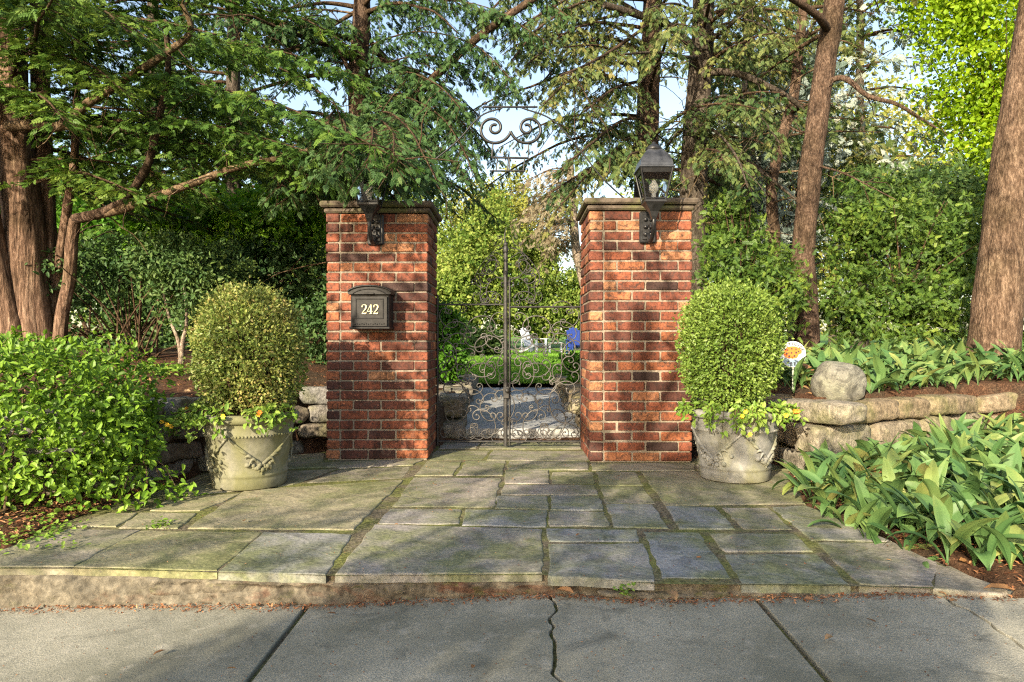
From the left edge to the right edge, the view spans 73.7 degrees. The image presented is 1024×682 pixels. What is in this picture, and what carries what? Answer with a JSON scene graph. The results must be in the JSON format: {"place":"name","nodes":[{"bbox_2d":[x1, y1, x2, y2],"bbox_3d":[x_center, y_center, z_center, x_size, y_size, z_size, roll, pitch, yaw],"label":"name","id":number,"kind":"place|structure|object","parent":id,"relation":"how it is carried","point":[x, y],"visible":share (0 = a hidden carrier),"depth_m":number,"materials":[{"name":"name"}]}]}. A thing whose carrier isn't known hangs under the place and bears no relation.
{"place":"outdoors","nodes":[
{"label":"outdoors","id":0,"kind":"place"},
{"bbox_2d":[0,442,1007,598],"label":"flagstone patio","id":1,"kind":"structure","parent":0,"point":[423,554],"depth_m":3.18,"materials":[{"name":"grey stone"}]},
{"bbox_2d":[197,407,299,490],"bbox_3d":[-1.660,0.673,4.320,0.604,0.458,0.604,0,0,0],"label":"garden urn","id":2,"kind":"object","parent":1,"relation":"on","point":[239,458],"visible":0.91,"depth_m":4.11,"materials":[{"name":"stone"}]},
{"bbox_2d":[156,399,302,443],"bbox_3d":[-1.777,0.488,4.146,0.896,0.252,0.430,0,0,12],"label":"trailing plant","id":3,"kind":"object","parent":2,"relation":"in","point":[188,415],"visible":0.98,"depth_m":4.06,"materials":[{"name":"green plant"}]},
{"bbox_2d":[180,275,313,415],"bbox_3d":[-1.661,0.032,4.315,0.770,0.950,0.746,0,0,0],"label":"boxwood","id":4,"kind":"object","parent":2,"relation":"on","point":[262,383],"visible":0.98,"depth_m":4.14,"materials":[{"name":"green plant"}]},
{"bbox_2d":[0,442,963,588],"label":"mossy path joints","id":5,"kind":"object","parent":1,"relation":"on","point":[369,522],"visible":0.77,"depth_m":3.35,"materials":[{"name":"plant"}]},
{"bbox_2d":[146,516,177,529],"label":"weed","id":6,"kind":"object","parent":5,"relation":"on","point":[153,526],"visible":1,"depth_m":3.34,"materials":[{"name":"green plant"}]},
{"bbox_2d":[688,405,778,483],"bbox_3d":[1.475,0.673,4.530,0.604,0.458,0.604,0,0,0],"label":"garden urn","id":7,"kind":"object","parent":1,"relation":"on","point":[737,458],"visible":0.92,"depth_m":4.32,"materials":[{"name":"stone"}]},
{"bbox_2d":[669,272,794,411],"bbox_3d":[1.452,0.025,4.521,0.766,0.951,0.750,0,0,0],"label":"boxwood","id":8,"kind":"object","parent":7,"relation":"in","point":[722,377],"visible":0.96,"depth_m":4.36,"materials":[{"name":"green plant"}]},
{"bbox_2d":[674,397,808,438],"bbox_3d":[1.450,0.480,4.340,0.835,0.256,0.388,0,0,16],"label":"trailing plant","id":9,"kind":"object","parent":7,"relation":"in","point":[788,411],"visible":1,"depth_m":4.25,"materials":[{"name":"green plant"}]},
{"bbox_2d":[984,583,1013,589],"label":"fallen leaf","id":10,"kind":"object","parent":1,"relation":"on","point":[997,585],"visible":1,"depth_m":2.49,"materials":[{"name":"orange plant"}]},
{"bbox_2d":[0,560,1023,681],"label":"sidewalk","id":11,"kind":"structure","parent":0,"point":[679,648],"depth_m":2.26,"materials":[{"name":"concrete"}]},
{"bbox_2d":[0,575,857,609],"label":"patio kerb","id":12,"kind":"structure","parent":11,"relation":"on","point":[72,591],"depth_m":2.68,"materials":[{"name":"stone"}]},
{"bbox_2d":[0,461,1022,681],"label":"bark crumbs","id":13,"kind":"object","parent":11,"relation":"on","point":[486,599],"visible":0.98,"depth_m":2.62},
{"bbox_2d":[558,586,573,592],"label":"fallen leaf","id":14,"kind":"object","parent":11,"relation":"on","point":[565,588],"visible":1,"depth_m":2.62,"materials":[{"name":"orange plant"}]},
{"bbox_2d":[612,582,635,595],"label":"weed","id":15,"kind":"object","parent":11,"relation":"on","point":[625,593],"visible":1,"depth_m":2.57,"materials":[{"name":"green plant"}]},
{"bbox_2d":[666,591,678,600],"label":"fallen leaf","id":16,"kind":"object","parent":11,"relation":"on","point":[674,594],"visible":1,"depth_m":2.48,"materials":[{"name":"brown plant"}]},
{"bbox_2d":[0,331,1023,597],"bbox_3d":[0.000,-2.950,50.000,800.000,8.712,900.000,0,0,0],"label":"ground","id":17,"kind":"structure","parent":0,"point":[996,385],"depth_m":5.05,"materials":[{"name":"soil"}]},
{"bbox_2d":[0,505,90,554],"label":"creeping ivy","id":18,"kind":"object","parent":17,"relation":"on","point":[36,533],"visible":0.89,"depth_m":3.18,"materials":[{"name":"green plant"}]},
{"bbox_2d":[45,504,99,516],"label":"weed","id":19,"kind":"object","parent":17,"relation":"on","point":[68,508],"visible":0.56,"depth_m":3.57,"materials":[{"name":"green plant"}]},
{"bbox_2d":[0,139,174,347],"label":"understory tree","id":20,"kind":"object","parent":17,"relation":"on","point":[77,209],"visible":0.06,"depth_m":11.30,"materials":[{"name":"green plant"}]},
{"bbox_2d":[0,325,207,513],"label":"bright bush","id":21,"kind":"object","parent":17,"relation":"on","point":[84,375],"visible":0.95,"depth_m":3.63,"materials":[{"name":"green plant"}]},
{"bbox_2d":[68,259,205,348],"bbox_3d":[-6.651,-0.492,10.172,4.955,1.868,2.489,0,0,0],"label":"dark shrub","id":22,"kind":"object","parent":17,"relation":"on","point":[146,310],"visible":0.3,"depth_m":9.62,"materials":[{"name":"green plant"}]},
{"bbox_2d":[24,221,293,360],"bbox_3d":[-3.831,-0.476,7.355,2.861,1.544,1.486,0,0,-15],"label":"stem shrub","id":23,"kind":"object","parent":17,"relation":"on","point":[89,258],"visible":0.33,"depth_m":7.25,"materials":[{"name":"green plant"}]},
{"bbox_2d":[0,386,327,497],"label":"dry stone wall","id":24,"kind":"structure","parent":17,"relation":"on","point":[186,453],"depth_m":4.52,"materials":[{"name":"beige stone"}]},
{"bbox_2d":[133,362,194,375],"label":"plants","id":25,"kind":"object","parent":17,"relation":"on","point":[178,367],"visible":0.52,"depth_m":5.86,"materials":[{"name":"green plant"}]},
{"bbox_2d":[27,0,305,345],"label":"evergreen tree","id":26,"kind":"object","parent":17,"relation":"on","point":[93,236],"visible":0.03,"depth_m":11.47,"materials":[{"name":"green plant"}]},
{"bbox_2d":[118,227,259,363],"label":"tree","id":27,"kind":"object","parent":17,"relation":"on","point":[191,267],"visible":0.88,"depth_m":6.85,"materials":[{"name":"green plant"}]},
{"bbox_2d":[0,0,459,365],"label":"cedar tree","id":28,"kind":"object","parent":17,"relation":"on","point":[30,179],"visible":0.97,"depth_m":6.28,"materials":[{"name":"green plant"}]},
{"bbox_2d":[112,160,347,348],"bbox_3d":[-3.430,-1.239,8.737,3.241,2.938,1.750,0,0,0],"label":"understory tree","id":29,"kind":"object","parent":17,"relation":"on","point":[248,210],"visible":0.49,"depth_m":8.31,"materials":[{"name":"green plant"}]},
{"bbox_2d":[155,223,327,351],"bbox_3d":[-3.223,-0.555,8.427,2.731,1.895,1.756,0,0,0],"label":"dark shrub","id":30,"kind":"object","parent":17,"relation":"on","point":[267,268],"visible":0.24,"depth_m":8.12,"materials":[{"name":"green plant"}]},
{"bbox_2d":[81,0,412,345],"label":"evergreen tree","id":31,"kind":"object","parent":17,"relation":"on","point":[236,85],"visible":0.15,"depth_m":10.40,"materials":[{"name":"green plant"}]},
{"bbox_2d":[284,273,327,364],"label":"dark shrub","id":32,"kind":"object","parent":17,"relation":"on","point":[316,315],"visible":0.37,"depth_m":7.31,"materials":[{"name":"green plant"}]},
{"bbox_2d":[128,0,585,327],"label":"hemlock tree","id":33,"kind":"object","parent":17,"relation":"on","point":[400,121],"visible":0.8,"depth_m":6.86,"materials":[{"name":"green plant"}]},
{"bbox_2d":[319,201,441,459],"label":"brick pillar","id":34,"kind":"structure","parent":17,"relation":"on","point":[381,396],"depth_m":5.22,"materials":[{"name":"brick"}]},
{"bbox_2d":[351,151,386,244],"bbox_3d":[-1.040,-1.073,5.040,0.248,0.711,0.358,0,0,0],"label":"wall lantern","id":35,"kind":"object","parent":34,"relation":"attached to","point":[370,207],"depth_m":5.00,"materials":[{"name":"black paint"}]},
{"bbox_2d":[347,285,394,328],"bbox_3d":[-1.048,-0.254,5.106,0.321,0.332,0.222,0,0,0],"label":"wall mailbox","id":36,"kind":"object","parent":34,"relation":"attached to","point":[371,306],"depth_m":5.02,"materials":[{"name":"black paint"}]},
{"bbox_2d":[435,227,520,445],"bbox_3d":[-0.299,-0.039,5.770,0.750,1.851,0.088,0,0,0],"label":"gate leaf","id":37,"kind":"object","parent":34,"relation":"attached to","point":[505,389],"visible":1,"depth_m":5.79,"materials":[{"name":"metal"}]},
{"bbox_2d":[392,106,623,198],"bbox_3d":[-0.026,-1.513,5.499,1.890,0.759,0.024,0,0,0],"label":"iron overthrow","id":38,"kind":"object","parent":34,"relation":"attached to","point":[510,133],"visible":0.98,"depth_m":5.49,"materials":[{"name":"black paint"}]},
{"bbox_2d":[439,294,475,383],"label":"garden shrub","id":39,"kind":"object","parent":17,"relation":"on","point":[462,356],"visible":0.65,"depth_m":8.91,"materials":[{"name":"green plant"}]},
{"bbox_2d":[439,374,478,438],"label":"dry stone wall","id":40,"kind":"structure","parent":17,"relation":"on","point":[449,430],"depth_m":6.54,"materials":[{"name":"grey stone"}]},
{"bbox_2d":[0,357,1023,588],"bbox_3d":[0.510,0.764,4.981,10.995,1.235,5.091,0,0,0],"label":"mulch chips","id":41,"kind":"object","parent":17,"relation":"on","point":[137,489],"visible":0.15,"depth_m":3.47,"materials":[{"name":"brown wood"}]},
{"bbox_2d":[551,350,579,384],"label":"garden shrub","id":42,"kind":"object","parent":17,"relation":"on","point":[576,356],"visible":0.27,"depth_m":9.46,"materials":[{"name":"green plant"}]},
{"bbox_2d":[555,373,579,426],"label":"dry stone wall","id":43,"kind":"structure","parent":17,"relation":"on","point":[571,406],"depth_m":7.84,"materials":[{"name":"beige stone"}]},
{"bbox_2d":[442,0,780,289],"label":"hemlock tree","id":44,"kind":"object","parent":17,"relation":"on","point":[618,160],"visible":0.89,"depth_m":8.02,"materials":[{"name":"green plant"}]},
{"bbox_2d":[576,197,698,461],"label":"brick pillar","id":45,"kind":"structure","parent":17,"relation":"on","point":[635,292],"depth_m":5.12,"materials":[{"name":"brick"}]},
{"bbox_2d":[497,235,581,445],"bbox_3d":[0.251,-0.005,5.792,0.750,1.781,0.023,0,0,0],"label":"gate leaf","id":46,"kind":"object","parent":45,"relation":"attached to","point":[510,440],"visible":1,"depth_m":5.79,"materials":[{"name":"metal"}]},
{"bbox_2d":[633,142,674,242],"bbox_3d":[1.014,-1.073,4.940,0.248,0.711,0.358,0,0,0],"label":"wall lantern","id":47,"kind":"object","parent":45,"relation":"attached to","point":[655,161],"depth_m":4.85,"materials":[{"name":"black paint"}]},
{"bbox_2d":[602,0,826,301],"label":"hemlock tree","id":48,"kind":"object","parent":17,"relation":"on","point":[697,158],"visible":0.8,"depth_m":8.29,"materials":[{"name":"green plant"}]},
{"bbox_2d":[611,0,890,263],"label":"evergreen tree","id":49,"kind":"object","parent":17,"relation":"on","point":[797,143],"visible":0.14,"depth_m":11.54,"materials":[{"name":"green plant"}]},
{"bbox_2d":[690,184,830,358],"bbox_3d":[2.599,-0.651,7.531,1.302,2.313,1.715,0,0,-26],"label":"yew shrub","id":50,"kind":"object","parent":17,"relation":"on","point":[737,247],"visible":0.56,"depth_m":7.36,"materials":[{"name":"green plant"}]},
{"bbox_2d":[659,34,889,268],"bbox_3d":[4.820,-2.517,12.710,4.212,6.766,3.200,0,0,-28],"label":"understory tree","id":51,"kind":"object","parent":17,"relation":"on","point":[784,179],"visible":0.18,"depth_m":12.26,"materials":[{"name":"green plant"}]},
{"bbox_2d":[670,0,928,342],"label":"understory tree","id":52,"kind":"object","parent":17,"relation":"on","point":[887,147],"visible":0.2,"depth_m":14.52,"materials":[{"name":"green plant"}]},
{"bbox_2d":[718,0,883,341],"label":"crooked tree","id":53,"kind":"object","parent":17,"relation":"on","point":[802,37],"visible":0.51,"depth_m":8.73,"materials":[{"name":"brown plant"}]},
{"bbox_2d":[690,0,945,346],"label":"leaning tree","id":54,"kind":"object","parent":17,"relation":"on","point":[829,19],"visible":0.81,"depth_m":7.80,"materials":[{"name":"brown plant"}]},
{"bbox_2d":[690,391,1017,469],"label":"dry stone wall","id":55,"kind":"structure","parent":17,"relation":"on","point":[842,423],"depth_m":4.71,"materials":[{"name":"beige stone"}]},
{"bbox_2d":[780,341,805,390],"bbox_3d":[2.118,0.229,5.153,0.196,0.454,0.018,0,0,0],"label":"garden sign","id":56,"kind":"object","parent":55,"relation":"on","point":[795,353],"visible":0.85,"depth_m":5.15,"materials":[{"name":"white paint"}]},
{"bbox_2d":[811,361,866,400],"bbox_3d":[2.299,0.295,4.813,0.342,0.311,0.311,0,0,0],"label":"boulder","id":57,"kind":"object","parent":55,"relation":"on","point":[837,380],"visible":0.86,"depth_m":4.70,"materials":[{"name":"beige stone"}]},
{"bbox_2d":[754,332,1023,436],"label":"leafy ground cover","id":58,"kind":"object","parent":55,"relation":"on","point":[912,364],"visible":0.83,"depth_m":5.57,"materials":[{"name":"green plant"}]},
{"bbox_2d":[772,410,1023,570],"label":"leafy ground cover","id":59,"kind":"object","parent":17,"relation":"on","point":[975,461],"visible":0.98,"depth_m":3.44,"materials":[{"name":"green plant"}]},
{"bbox_2d":[819,147,990,344],"bbox_3d":[6.731,-1.330,11.220,3.387,3.874,1.895,0,0,-17],"label":"understory tree","id":60,"kind":"object","parent":17,"relation":"on","point":[960,182],"visible":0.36,"depth_m":10.87,"materials":[{"name":"green plant"}]},
{"bbox_2d":[794,165,1023,347],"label":"yew shrub","id":61,"kind":"object","parent":17,"relation":"on","point":[938,245],"visible":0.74,"depth_m":8.52,"materials":[{"name":"green plant"}]},
{"bbox_2d":[844,0,1023,358],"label":"stout tree","id":62,"kind":"object","parent":17,"relation":"on","point":[997,308],"visible":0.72,"depth_m":6.57,"materials":[{"name":"beige plant"}]},
{"bbox_2d":[465,387,579,438],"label":"garden path","id":63,"kind":"structure","parent":0,"point":[496,407],"depth_m":7.34,"materials":[{"name":"grey stone"}]},
{"bbox_2d":[79,332,966,374],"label":"lawn","id":64,"kind":"structure","parent":0,"point":[822,340],"depth_m":49.24,"materials":[{"name":"green plant"}]},
{"bbox_2d":[57,162,197,347],"bbox_3d":[-19.131,-4.057,33.158,10.504,10.759,10.186,0,0,0],"label":"leafy tree","id":65,"kind":"object","parent":64,"relation":"on","point":[101,316],"depth_m":32.44,"materials":[{"name":"green plant"}]},
{"bbox_2d":[162,181,325,347],"bbox_3d":[-12.708,-4.767,34.919,9.799,10.638,9.629,0,0,0],"label":"leafy tree","id":66,"kind":"object","parent":64,"relation":"on","point":[291,275],"visible":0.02,"depth_m":33.48,"materials":[{"name":"green plant"}]},
{"bbox_2d":[307,176,465,296],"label":"leafy tree","id":67,"kind":"object","parent":64,"relation":"on","point":[445,218],"visible":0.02,"depth_m":37.91,"materials":[{"name":"green plant"}]},
{"bbox_2d":[459,316,502,356],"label":"garden shrub","id":68,"kind":"object","parent":64,"relation":"on","point":[494,342],"visible":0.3,"depth_m":23.60,"materials":[{"name":"green plant"}]},
{"bbox_2d":[436,185,539,336],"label":"leafy tree","id":69,"kind":"object","parent":64,"relation":"on","point":[457,273],"visible":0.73,"depth_m":31.33,"materials":[{"name":"green plant"}]},
{"bbox_2d":[432,161,567,328],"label":"leafy tree","id":70,"kind":"object","parent":64,"relation":"on","point":[520,199],"visible":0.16,"depth_m":39.78,"materials":[{"name":"green plant"}]},
{"bbox_2d":[439,350,579,384],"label":"hedge","id":71,"kind":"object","parent":64,"relation":"on","point":[516,369],"depth_m":15.74,"materials":[{"name":"green plant"}]},
{"bbox_2d":[519,327,546,352],"bbox_3d":[0.821,-0.033,27.054,1.008,1.032,0.810,0,0,40],"label":"lawn chair","id":72,"kind":"object","parent":64,"relation":"on","point":[525,341],"visible":0.67,"depth_m":27.07,"materials":[{"name":"white paint"}]},
{"bbox_2d":[507,155,582,288],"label":"pale trunk tree","id":73,"kind":"object","parent":64,"relation":"on","point":[534,209],"visible":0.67,"depth_m":18.88,"materials":[{"name":"green plant"}]},
{"bbox_2d":[512,230,580,347],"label":"leafy tree","id":74,"kind":"object","parent":64,"relation":"on","point":[570,291],"visible":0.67,"depth_m":33.46,"materials":[{"name":"green plant"}]},
{"bbox_2d":[548,343,561,352],"bbox_3d":[1.682,0.267,26.600,0.540,0.406,0.700,0,0,0],"label":"table","id":75,"kind":"object","parent":64,"relation":"on","point":[549,350],"visible":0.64,"depth_m":26.30,"materials":[{"name":"white paint"}]},
{"bbox_2d":[565,327,579,353],"bbox_3d":[2.385,0.000,25.082,0.810,1.032,1.008,0,0,-12],"label":"lawn chair","id":76,"kind":"object","parent":64,"relation":"on","point":[573,333],"visible":0.48,"depth_m":25.38,"materials":[{"name":"blue paint"}]},
{"bbox_2d":[562,191,625,305],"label":"leafy tree","id":77,"kind":"object","parent":64,"relation":"on","point":[574,265],"visible":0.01,"depth_m":36.52,"materials":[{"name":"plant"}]},
{"bbox_2d":[615,127,791,288],"bbox_3d":[10.614,-6.183,37.308,11.034,13.399,12.598,0,0,0],"label":"leafy tree","id":78,"kind":"object","parent":64,"relation":"on","point":[674,178],"depth_m":35.50,"materials":[{"name":"green plant"}]},
{"bbox_2d":[764,55,972,345],"bbox_3d":[16.582,-6.949,34.914,13.285,14.959,14.479,0,0,0],"label":"leafy tree","id":79,"kind":"object","parent":64,"relation":"on","point":[889,111],"visible":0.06,"depth_m":32.60,"materials":[{"name":"green plant"}]},
{"bbox_2d":[779,0,980,347],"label":"blue spruce","id":80,"kind":"object","parent":64,"relation":"on","point":[859,77],"visible":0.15,"depth_m":14.66,"materials":[{"name":"grey plant"}]},
{"bbox_2d":[866,0,1018,195],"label":"maple tree","id":81,"kind":"object","parent":64,"relation":"on","point":[968,20],"visible":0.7,"depth_m":12.91,"materials":[{"name":"green plant"}]},
{"bbox_2d":[886,44,1000,337],"bbox_3d":[25.381,-7.224,34.341,15.129,17.324,15.583,0,0,0],"label":"leafy tree","id":82,"kind":"object","parent":64,"relation":"on","point":[944,152],"visible":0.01,"depth_m":33.56,"materials":[{"name":"green plant"}]},
{"bbox_2d":[24,0,1023,330],"label":"sky","id":83,"kind":"structure","parent":0,"point":[510,120],"materials":[{"name":"white"}]},
{"label":"road","id":84,"kind":"structure","parent":0,"visible":0},
{"bbox_2d":[0,10,46,61],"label":"street tree","id":85,"kind":"object","parent":84,"relation":"on","point":[41,23],"visible":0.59,"depth_m":5.88,"materials":[{"name":"green plant"}]}
]}

